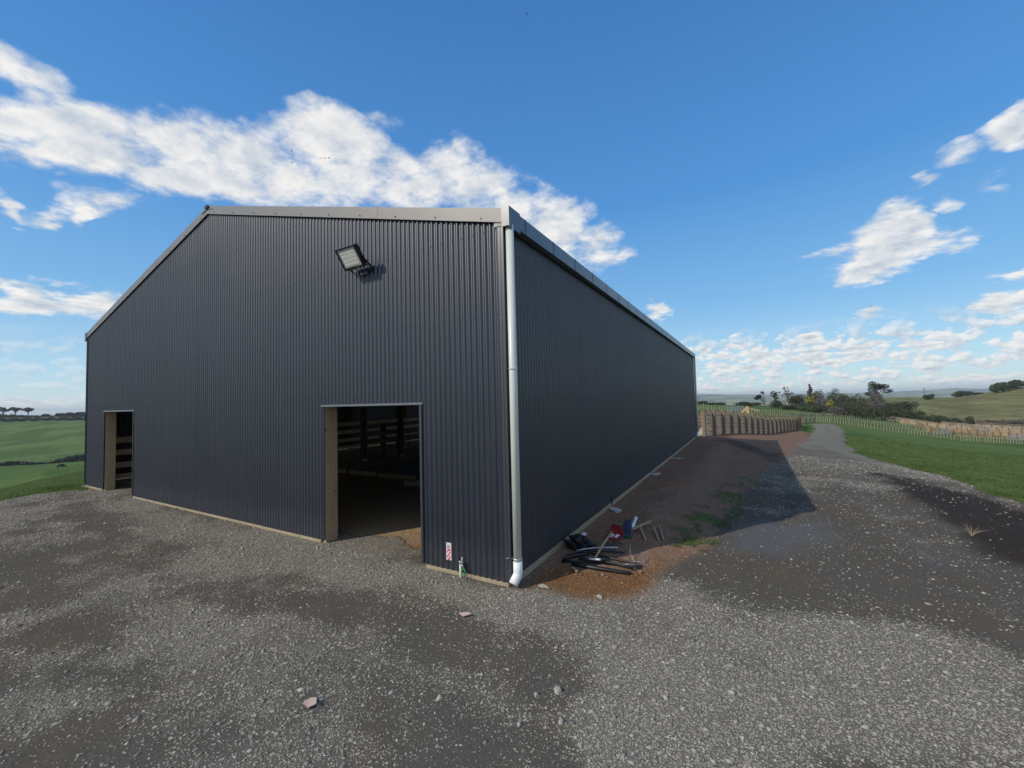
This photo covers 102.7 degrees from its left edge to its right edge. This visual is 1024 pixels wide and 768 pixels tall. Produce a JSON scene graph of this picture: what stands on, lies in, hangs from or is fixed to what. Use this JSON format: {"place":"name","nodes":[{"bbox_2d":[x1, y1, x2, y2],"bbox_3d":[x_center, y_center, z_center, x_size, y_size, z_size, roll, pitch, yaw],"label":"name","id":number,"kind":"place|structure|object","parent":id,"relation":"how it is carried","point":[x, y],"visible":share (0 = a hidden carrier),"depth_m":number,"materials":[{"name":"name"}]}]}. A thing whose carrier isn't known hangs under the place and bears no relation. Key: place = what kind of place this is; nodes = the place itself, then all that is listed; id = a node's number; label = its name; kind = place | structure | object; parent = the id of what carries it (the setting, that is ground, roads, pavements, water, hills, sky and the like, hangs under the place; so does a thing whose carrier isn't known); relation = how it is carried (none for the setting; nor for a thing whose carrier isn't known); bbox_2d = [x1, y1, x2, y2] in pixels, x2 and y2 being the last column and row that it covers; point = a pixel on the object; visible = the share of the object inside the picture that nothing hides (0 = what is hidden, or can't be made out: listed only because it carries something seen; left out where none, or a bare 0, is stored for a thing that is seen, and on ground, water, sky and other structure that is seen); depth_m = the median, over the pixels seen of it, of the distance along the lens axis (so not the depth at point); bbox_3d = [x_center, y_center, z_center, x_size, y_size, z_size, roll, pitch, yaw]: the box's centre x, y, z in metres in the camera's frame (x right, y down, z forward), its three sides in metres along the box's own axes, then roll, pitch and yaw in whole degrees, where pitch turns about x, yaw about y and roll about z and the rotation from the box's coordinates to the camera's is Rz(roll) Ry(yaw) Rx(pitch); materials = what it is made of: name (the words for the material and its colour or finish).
{"place":"outdoors","nodes":[
{"label":"outdoors","id":0,"kind":"place"},
{"bbox_2d":[115,441,420,547],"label":"shed floor","id":1,"kind":"structure","parent":0,"point":[379,506],"depth_m":8.32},
{"bbox_2d":[115,417,418,478],"bbox_3d":[-6.412,2.292,18.317,0.180,1.400,17.300,-3,-3,30],"label":"stock rail fence","id":2,"kind":"object","parent":1,"relation":"on","point":[123,452],"visible":0.09,"depth_m":17.32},
{"bbox_2d":[338,462,419,479],"bbox_3d":[-2.962,2.368,10.717,10.500,0.430,0.087,-3,-3,30],"label":"edge board","id":3,"kind":"object","parent":1,"relation":"on","point":[381,474],"visible":0.27,"depth_m":11.07,"materials":[{"name":"brown wood"}]},
{"bbox_2d":[367,425,419,457],"bbox_3d":[-3.864,2.163,16.169,0.249,1.250,4.326,-3,-3,39],"label":"loading pen fence","id":4,"kind":"object","parent":1,"relation":"on","point":[383,441],"visible":0.51,"depth_m":15.10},
{"bbox_2d":[404,480,419,485],"bbox_3d":[-2.075,2.336,9.651,0.951,0.140,0.160,-2,-3,11],"label":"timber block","id":5,"kind":"object","parent":1,"relation":"on","point":[411,482],"depth_m":9.63,"materials":[{"name":"brown wood"}]},
{"bbox_2d":[0,423,1023,767],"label":"gravel yard","id":6,"kind":"structure","parent":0,"point":[998,537],"depth_m":3.40,"materials":[{"name":"grey gravel"}]},
{"bbox_2d":[304,697,316,707],"bbox_3d":[-1.311,2.078,2.677,0.070,0.016,0.103,1,-3,-42],"label":"stone","id":7,"kind":"object","parent":6,"relation":"on","point":[309,702],"visible":1,"depth_m":2.67,"materials":[{"name":"stone"}]},
{"bbox_2d":[84,205,698,586],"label":"farm shed","id":8,"kind":"structure","parent":6,"relation":"on","point":[241,361],"depth_m":6.18,"materials":[{"name":"metal"}]},
{"bbox_2d":[335,243,372,277],"bbox_3d":[-2.080,-1.609,5.399,0.412,0.361,0.327,-3,-3,30],"label":"floodlight","id":9,"kind":"object","parent":8,"relation":"attached to","point":[350,257],"visible":1,"depth_m":5.34,"materials":[{"name":"black metal"}]},
{"bbox_2d":[446,542,450,559],"bbox_3d":[-0.726,1.924,4.702,0.072,0.196,0.004,-3,-3,30],"label":"safety sign","id":10,"kind":"object","parent":8,"relation":"attached to","point":[448,551],"visible":1,"depth_m":4.70,"materials":[{"name":"plastic"}]},
{"bbox_2d":[459,560,465,577],"bbox_3d":[-0.547,2.098,4.547,0.102,0.325,0.036,-3,-3,39],"label":"garden tap","id":11,"kind":"object","parent":6,"relation":"on","point":[461,567],"visible":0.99,"depth_m":4.55,"materials":[{"name":"plastic"}]},
{"bbox_2d":[554,685,561,694],"bbox_3d":[0.307,2.058,2.750,0.050,0.035,0.063,0,-3,-28],"label":"stone","id":12,"kind":"object","parent":6,"relation":"on","point":[557,690],"visible":1,"depth_m":2.74,"materials":[{"name":"grey stone"}]},
{"bbox_2d":[0,387,1023,486],"bbox_3d":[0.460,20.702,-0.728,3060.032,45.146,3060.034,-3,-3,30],"label":"hills","id":13,"kind":"structure","parent":0,"point":[40,441],"depth_m":292.92,"materials":[{"name":"green plant"}]},
{"bbox_2d":[0,407,10,415],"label":"umbrella pine","id":14,"kind":"object","parent":13,"relation":"on","point":[3,410],"visible":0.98,"depth_m":689.01,"materials":[{"name":"green plant"}]},
{"bbox_2d":[0,461,16,465],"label":"gully bush","id":15,"kind":"object","parent":13,"relation":"on","point":[6,463],"visible":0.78,"depth_m":235.26,"materials":[{"name":"green plant"}]},
{"bbox_2d":[7,407,21,414],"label":"umbrella pine","id":16,"kind":"object","parent":13,"relation":"on","point":[13,409],"visible":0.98,"depth_m":687.37,"materials":[{"name":"green plant"}]},
{"bbox_2d":[20,407,34,414],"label":"umbrella pine","id":17,"kind":"object","parent":13,"relation":"on","point":[28,409],"visible":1,"depth_m":688.25,"materials":[{"name":"green plant"}]},
{"bbox_2d":[65,456,75,461],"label":"gully bush","id":18,"kind":"object","parent":13,"relation":"on","point":[69,458],"visible":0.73,"depth_m":235.24,"materials":[{"name":"green plant"}]},
{"bbox_2d":[72,454,83,461],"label":"gully bush","id":19,"kind":"object","parent":13,"relation":"on","point":[76,457],"visible":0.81,"depth_m":235.33,"materials":[{"name":"green plant"}]},
{"bbox_2d":[734,401,750,405],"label":"bush","id":20,"kind":"object","parent":13,"relation":"on","point":[743,403],"visible":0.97,"depth_m":178.89,"materials":[{"name":"green plant"}]},
{"bbox_2d":[754,391,764,406],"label":"pine tree","id":21,"kind":"object","parent":13,"relation":"on","point":[758,396],"visible":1,"depth_m":172.09,"materials":[{"name":"green plant"}]},
{"bbox_2d":[770,391,779,401],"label":"bare tree","id":22,"kind":"object","parent":13,"relation":"on","point":[775,395],"visible":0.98,"depth_m":174.85,"materials":[{"name":"green plant"}]},
{"bbox_2d":[769,400,786,407],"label":"bush","id":23,"kind":"object","parent":13,"relation":"on","point":[775,404],"visible":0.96,"depth_m":149.95,"materials":[{"name":"green plant"}]},
{"bbox_2d":[781,387,793,404],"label":"bare tree","id":24,"kind":"object","parent":13,"relation":"on","point":[788,396],"visible":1,"depth_m":160.11,"materials":[{"name":"grey plant"}]},
{"bbox_2d":[780,405,795,409],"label":"thicket shrub","id":25,"kind":"object","parent":13,"relation":"on","point":[787,407],"visible":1,"depth_m":136.94,"materials":[{"name":"green plant"}]},
{"bbox_2d":[787,394,806,404],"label":"round tree","id":26,"kind":"object","parent":13,"relation":"on","point":[797,399],"visible":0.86,"depth_m":164.75,"materials":[{"name":"green plant"}]},
{"bbox_2d":[797,404,813,410],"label":"thicket shrub","id":27,"kind":"object","parent":13,"relation":"on","point":[800,408],"visible":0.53,"depth_m":127.76,"materials":[{"name":"green plant"}]},
{"bbox_2d":[805,395,814,404],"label":"yellow tree","id":28,"kind":"object","parent":13,"relation":"on","point":[808,399],"visible":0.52,"depth_m":169.93,"materials":[{"name":"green plant"}]},
{"bbox_2d":[805,384,816,403],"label":"conifer tree","id":29,"kind":"object","parent":13,"relation":"on","point":[810,391],"visible":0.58,"depth_m":199.90,"materials":[{"name":"green plant"}]},
{"bbox_2d":[813,389,825,405],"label":"grey tree","id":30,"kind":"object","parent":13,"relation":"on","point":[817,394],"visible":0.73,"depth_m":215.01,"materials":[{"name":"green plant"}]},
{"bbox_2d":[822,388,842,405],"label":"round tree","id":31,"kind":"object","parent":13,"relation":"on","point":[833,396],"visible":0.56,"depth_m":204.07,"materials":[{"name":"green plant"}]},
{"bbox_2d":[829,402,849,412],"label":"thicket shrub","id":32,"kind":"object","parent":13,"relation":"on","point":[838,405],"visible":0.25,"depth_m":147.37,"materials":[{"name":"green plant"}]},
{"bbox_2d":[838,394,849,403],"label":"round tree","id":33,"kind":"object","parent":13,"relation":"on","point":[843,397],"visible":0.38,"depth_m":215.14,"materials":[{"name":"green plant"}]},
{"bbox_2d":[844,401,861,414],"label":"thicket shrub","id":34,"kind":"object","parent":13,"relation":"on","point":[852,404],"visible":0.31,"depth_m":147.13,"materials":[{"name":"green plant"}]},
{"bbox_2d":[845,393,862,403],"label":"round tree","id":35,"kind":"object","parent":13,"relation":"on","point":[854,398],"visible":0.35,"depth_m":190.09,"materials":[{"name":"green plant"}]},
{"bbox_2d":[853,400,874,408],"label":"thicket shrub","id":36,"kind":"object","parent":13,"relation":"on","point":[862,403],"visible":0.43,"depth_m":149.66,"materials":[{"name":"green plant"}]},
{"bbox_2d":[853,405,876,419],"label":"thicket shrub","id":37,"kind":"object","parent":13,"relation":"on","point":[868,412],"visible":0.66,"depth_m":119.12,"materials":[{"name":"green plant"}]},
{"bbox_2d":[865,389,886,406],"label":"grey tree","id":38,"kind":"object","parent":13,"relation":"on","point":[877,399],"visible":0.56,"depth_m":180.10,"materials":[{"name":"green plant"}]},
{"bbox_2d":[867,401,885,408],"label":"thicket shrub","id":39,"kind":"object","parent":13,"relation":"on","point":[874,404],"visible":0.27,"depth_m":151.59,"materials":[{"name":"green plant"}]},
{"bbox_2d":[865,404,888,419],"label":"thicket shrub","id":40,"kind":"object","parent":13,"relation":"on","point":[877,411],"visible":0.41,"depth_m":123.80,"materials":[{"name":"green plant"}]},
{"bbox_2d":[864,381,893,398],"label":"wide pine","id":41,"kind":"object","parent":13,"relation":"on","point":[873,386],"visible":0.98,"depth_m":204.41,"materials":[{"name":"green plant"}]},
{"bbox_2d":[877,402,893,415],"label":"thicket shrub","id":42,"kind":"object","parent":13,"relation":"on","point":[886,404],"visible":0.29,"depth_m":151.11,"materials":[{"name":"green plant"}]},
{"bbox_2d":[878,407,895,420],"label":"thicket shrub","id":43,"kind":"object","parent":13,"relation":"on","point":[886,411],"visible":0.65,"depth_m":127.61,"materials":[{"name":"green plant"}]},
{"bbox_2d":[884,411,909,420],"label":"thicket shrub","id":44,"kind":"object","parent":13,"relation":"on","point":[899,415],"visible":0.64,"depth_m":128.60,"materials":[{"name":"green plant"}]},
{"bbox_2d":[894,401,907,409],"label":"thicket shrub","id":45,"kind":"object","parent":13,"relation":"on","point":[900,405],"visible":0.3,"depth_m":184.56,"materials":[{"name":"green plant"}]},
{"bbox_2d":[893,411,918,421],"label":"thicket shrub","id":46,"kind":"object","parent":13,"relation":"on","point":[910,413],"visible":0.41,"depth_m":130.89,"materials":[{"name":"green plant"}]},
{"bbox_2d":[902,401,919,411],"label":"lone tree","id":47,"kind":"object","parent":13,"relation":"on","point":[909,405],"visible":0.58,"depth_m":213.72,"materials":[{"name":"green plant"}]},
{"bbox_2d":[923,394,934,399],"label":"bush","id":48,"kind":"object","parent":13,"relation":"on","point":[928,397],"visible":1,"depth_m":328.76,"materials":[{"name":"green plant"}]},
{"bbox_2d":[950,390,966,396],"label":"hedge tree","id":49,"kind":"object","parent":13,"relation":"on","point":[958,394],"visible":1,"depth_m":350.47,"materials":[{"name":"green plant"}]},
{"bbox_2d":[984,419,1004,424],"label":"dry scrub","id":50,"kind":"object","parent":13,"relation":"on","point":[996,422],"visible":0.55,"depth_m":171.38,"materials":[{"name":"brown plant"}]},
{"bbox_2d":[989,383,1004,393],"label":"hill tree","id":51,"kind":"object","parent":13,"relation":"on","point":[996,387],"visible":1,"depth_m":321.27,"materials":[{"name":"green plant"}]},
{"bbox_2d":[977,423,1023,427],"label":"yard fence","id":52,"kind":"object","parent":13,"relation":"on","point":[1000,425],"visible":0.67,"depth_m":161.53,"materials":[{"name":"brown wood"}]},
{"bbox_2d":[997,382,1010,391],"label":"hill tree","id":53,"kind":"object","parent":13,"relation":"on","point":[1006,385],"visible":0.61,"depth_m":321.08,"materials":[{"name":"green plant"}]},
{"bbox_2d":[997,419,1015,424],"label":"dry scrub","id":54,"kind":"object","parent":13,"relation":"on","point":[1007,422],"visible":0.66,"depth_m":170.87,"materials":[{"name":"brown plant"}]},
{"bbox_2d":[1006,380,1019,388],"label":"hill tree","id":55,"kind":"object","parent":13,"relation":"on","point":[1014,385],"visible":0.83,"depth_m":320.87,"materials":[{"name":"green plant"}]},
{"bbox_2d":[1012,380,1023,388],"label":"hill tree","id":56,"kind":"object","parent":13,"relation":"on","point":[1020,382],"visible":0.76,"depth_m":321.17,"materials":[{"name":"green plant"}]},
{"bbox_2d":[0,406,1023,550],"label":"grass field","id":57,"kind":"structure","parent":0,"point":[967,444],"depth_m":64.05,"materials":[{"name":"green plant"}]},
{"bbox_2d":[727,406,743,411],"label":"steel gate","id":58,"kind":"structure","parent":57,"relation":"on","point":[731,408],"depth_m":81.96,"materials":[{"name":"grey metal"}]},
{"bbox_2d":[801,416,814,423],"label":"yard fence","id":59,"kind":"object","parent":57,"relation":"on","point":[810,418],"visible":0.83,"depth_m":75.24,"materials":[{"name":"brown wood"}]},
{"bbox_2d":[695,404,922,431],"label":"batten fence","id":60,"kind":"object","parent":57,"relation":"on","point":[809,414],"visible":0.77,"depth_m":93.11,"materials":[{"name":"wood"}]},
{"bbox_2d":[804,405,820,412],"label":"thicket shrub","id":61,"kind":"object","parent":57,"relation":"on","point":[810,408],"visible":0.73,"depth_m":121.74,"materials":[{"name":"green plant"}]},
{"bbox_2d":[812,406,830,414],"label":"thicket shrub","id":62,"kind":"object","parent":57,"relation":"on","point":[819,409],"visible":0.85,"depth_m":117.73,"materials":[{"name":"green plant"}]},
{"bbox_2d":[823,407,846,415],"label":"thicket shrub","id":63,"kind":"object","parent":57,"relation":"on","point":[838,411],"visible":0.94,"depth_m":113.01,"materials":[{"name":"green plant"}]},
{"bbox_2d":[832,406,854,415],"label":"thicket shrub","id":64,"kind":"object","parent":57,"relation":"on","point":[845,411],"visible":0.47,"depth_m":116.94,"materials":[{"name":"green plant"}]},
{"bbox_2d":[843,406,866,418],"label":"thicket shrub","id":65,"kind":"object","parent":57,"relation":"on","point":[855,410],"visible":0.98,"depth_m":115.15,"materials":[{"name":"green plant"}]},
{"bbox_2d":[814,416,1021,443],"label":"batten fence","id":66,"kind":"object","parent":57,"relation":"on","point":[926,432],"visible":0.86,"depth_m":77.11,"materials":[{"name":"wood"}]},
{"bbox_2d":[937,428,951,433],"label":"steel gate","id":67,"kind":"structure","parent":57,"relation":"on","point":[945,430],"depth_m":93.53,"materials":[{"name":"grey metal"}]},
{"bbox_2d":[883,416,1023,433],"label":"yard fence","id":68,"kind":"object","parent":57,"relation":"on","point":[913,420],"visible":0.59,"depth_m":123.88,"materials":[{"name":"brown wood"}]},
{"bbox_2d":[899,418,1023,436],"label":"yard fence","id":69,"kind":"object","parent":57,"relation":"on","point":[943,426],"visible":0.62,"depth_m":110.74,"materials":[{"name":"brown wood"}]},
{"bbox_2d":[923,425,1023,439],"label":"yard fence","id":70,"kind":"object","parent":57,"relation":"on","point":[984,433],"visible":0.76,"depth_m":92.65,"materials":[{"name":"brown wood"}]},
{"bbox_2d":[941,421,1023,430],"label":"yard fence","id":71,"kind":"object","parent":57,"relation":"on","point":[1009,427],"visible":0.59,"depth_m":136.81,"materials":[{"name":"brown wood"}]},
{"bbox_2d":[0,0,1023,414],"label":"sky","id":72,"kind":"structure","parent":0,"point":[826,195],"materials":[{"name":"blue"}]},
{"bbox_2d":[520,415,1023,597],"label":"dirt bank","id":73,"kind":"structure","parent":0,"point":[774,445],"depth_m":7.19,"materials":[{"name":"brown soil"}]},
{"bbox_2d":[562,552,588,559],"bbox_3d":[0.782,2.100,4.996,0.348,0.054,0.038,-1,-3,-17],"label":"black pipe","id":74,"kind":"object","parent":73,"relation":"on","point":[575,555],"visible":0.99,"depth_m":4.98,"materials":[{"name":"plastic"}]},
{"bbox_2d":[563,534,597,550],"bbox_3d":[0.888,2.092,5.349,0.340,0.218,0.491,0,-3,-24],"label":"black bag","id":75,"kind":"object","parent":73,"relation":"on","point":[577,541],"visible":0.69,"depth_m":5.30,"materials":[{"name":"plastic"}]},
{"bbox_2d":[576,547,617,550],"bbox_3d":[1.064,2.057,5.112,0.527,0.041,0.042,-1,-2,-2],"label":"grey pipe","id":76,"kind":"object","parent":73,"relation":"on","point":[595,548],"visible":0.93,"depth_m":5.11,"materials":[{"name":"metal"}]},
{"bbox_2d":[571,562,630,574],"bbox_3d":[1.000,2.092,4.634,0.676,0.062,0.078,-3,-3,25],"label":"black pipe","id":77,"kind":"object","parent":73,"relation":"on","point":[604,569],"visible":0.99,"depth_m":4.60,"materials":[{"name":"plastic"}]},
{"bbox_2d":[562,560,640,569],"bbox_3d":[1.030,2.103,4.777,0.903,0.045,0.054,-2,-3,18],"label":"black pipe","id":78,"kind":"object","parent":73,"relation":"on","point":[588,562],"visible":0.74,"depth_m":4.81,"materials":[{"name":"plastic"}]},
{"bbox_2d":[579,557,633,569],"bbox_3d":[1.083,2.067,4.727,0.628,0.054,0.060,-3,-3,25],"label":"black pipe","id":79,"kind":"object","parent":78,"relation":"on","point":[614,563],"visible":0.93,"depth_m":4.71,"materials":[{"name":"plastic"}]},
{"bbox_2d":[594,531,612,557],"bbox_3d":[1.145,1.997,5.084,0.040,0.162,0.681,-3,-3,31],"label":"broom handle","id":80,"kind":"object","parent":79,"relation":"on","point":[602,545],"visible":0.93,"depth_m":5.01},
{"bbox_2d":[578,550,624,553],"bbox_3d":[1.095,2.068,5.038,0.567,0.040,0.044,-2,-2,7],"label":"black pipe","id":81,"kind":"object","parent":73,"relation":"on","point":[602,551],"visible":0.95,"depth_m":5.04,"materials":[{"name":"plastic"}]},
{"bbox_2d":[602,523,624,540],"bbox_3d":[1.326,1.936,5.348,0.234,0.160,0.189,-3,-3,40],"label":"red plate","id":82,"kind":"object","parent":73,"relation":"on","point":[618,534],"visible":0.93,"depth_m":5.36,"materials":[{"name":"plastic"}]},
{"bbox_2d":[609,507,621,512],"bbox_3d":[1.840,2.192,7.115,0.237,0.027,0.475,-1,-3,-17],"label":"concrete spill","id":83,"kind":"object","parent":73,"relation":"on","point":[615,510],"visible":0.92,"depth_m":7.11,"materials":[{"name":"grey concrete"}]},
{"bbox_2d":[591,552,642,566],"bbox_3d":[1.222,2.070,4.821,0.618,0.060,0.046,-3,-3,32],"label":"black pipe","id":84,"kind":"object","parent":73,"relation":"on","point":[612,558],"visible":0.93,"depth_m":4.80,"materials":[{"name":"plastic"}]},
{"bbox_2d":[622,519,632,537],"bbox_3d":[1.576,1.976,5.625,0.173,0.215,0.175,-3,-3,30],"label":"blue trough","id":85,"kind":"object","parent":73,"relation":"on","point":[627,528],"visible":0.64,"depth_m":5.59,"materials":[{"name":"plastic"}]},
{"bbox_2d":[639,526,646,540],"bbox_3d":[1.785,2.041,5.591,0.024,0.060,0.456,-2,-2,8],"label":"stake","id":86,"kind":"object","parent":73,"relation":"on","point":[643,535],"visible":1,"depth_m":5.54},
{"bbox_2d":[632,520,651,529],"bbox_3d":[1.854,2.022,5.864,0.520,0.032,0.030,1,-3,-42],"label":"timber batten","id":87,"kind":"object","parent":86,"relation":"on","point":[642,524],"visible":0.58,"depth_m":5.86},
{"bbox_2d":[695,408,796,428],"bbox_3d":[30.546,4.626,50.954,35.776,4.126,0.233,1,-3,-43],"label":"yard fence","id":88,"kind":"object","parent":73,"relation":"on","point":[760,415],"visible":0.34,"depth_m":47.53,"materials":[{"name":"brown wood"}]},
{"bbox_2d":[701,410,796,435],"bbox_3d":[25.855,4.180,41.692,0.270,4.243,38.764,-4,-3,42],"label":"yard fence","id":89,"kind":"object","parent":73,"relation":"on","point":[731,424],"visible":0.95,"depth_m":35.26,"materials":[{"name":"brown wood"}]},
{"bbox_2d":[740,406,758,413],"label":"timber brace","id":90,"kind":"object","parent":73,"relation":"on","point":[747,408],"visible":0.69,"depth_m":65.78,"materials":[{"name":"beige wood"}]},
{"bbox_2d":[797,415,801,429],"bbox_3d":[42.752,5.805,60.936,0.238,2.281,12.760,-3,-3,37],"label":"yard fence","id":91,"kind":"object","parent":73,"relation":"on","point":[799,421],"visible":0.88,"depth_m":59.21,"materials":[{"name":"wood"}]},
{"bbox_2d":[907,412,923,422],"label":"thicket shrub","id":92,"kind":"object","parent":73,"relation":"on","point":[919,417],"visible":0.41,"depth_m":134.47,"materials":[{"name":"green plant"}]},
{"bbox_2d":[918,414,934,422],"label":"thicket shrub","id":93,"kind":"object","parent":73,"relation":"on","point":[928,418],"visible":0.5,"depth_m":140.55,"materials":[{"name":"green plant"}]},
{"bbox_2d":[929,415,943,423],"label":"thicket shrub","id":94,"kind":"object","parent":73,"relation":"on","point":[937,418],"visible":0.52,"depth_m":144.63,"materials":[{"name":"green plant"}]},
{"bbox_2d":[937,416,952,424],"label":"thicket shrub","id":95,"kind":"object","parent":73,"relation":"on","point":[946,420],"visible":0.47,"depth_m":148.53,"materials":[{"name":"green plant"}]},
{"bbox_2d":[951,417,962,425],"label":"thicket shrub","id":96,"kind":"object","parent":73,"relation":"on","point":[955,421],"visible":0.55,"depth_m":150.09,"materials":[{"name":"green plant"}]},
{"bbox_2d":[960,416,974,426],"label":"bush","id":97,"kind":"object","parent":73,"relation":"on","point":[967,419],"visible":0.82,"depth_m":147.43,"materials":[{"name":"green plant"}]},
{"bbox_2d":[970,427,994,438],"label":"yard fence","id":98,"kind":"object","parent":73,"relation":"on","point":[983,431],"visible":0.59,"depth_m":101.25,"materials":[{"name":"wood"}]},
{"bbox_2d":[975,420,993,424],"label":"dry scrub","id":99,"kind":"object","parent":73,"relation":"on","point":[982,422],"visible":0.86,"depth_m":171.53,"materials":[{"name":"beige plant"}]},
{"bbox_2d":[697,388,989,405],"bbox_3d":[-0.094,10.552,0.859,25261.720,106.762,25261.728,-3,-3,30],"label":"hills","id":100,"kind":"structure","parent":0,"point":[722,398],"depth_m":4974.46,"materials":[{"name":"green plant"}]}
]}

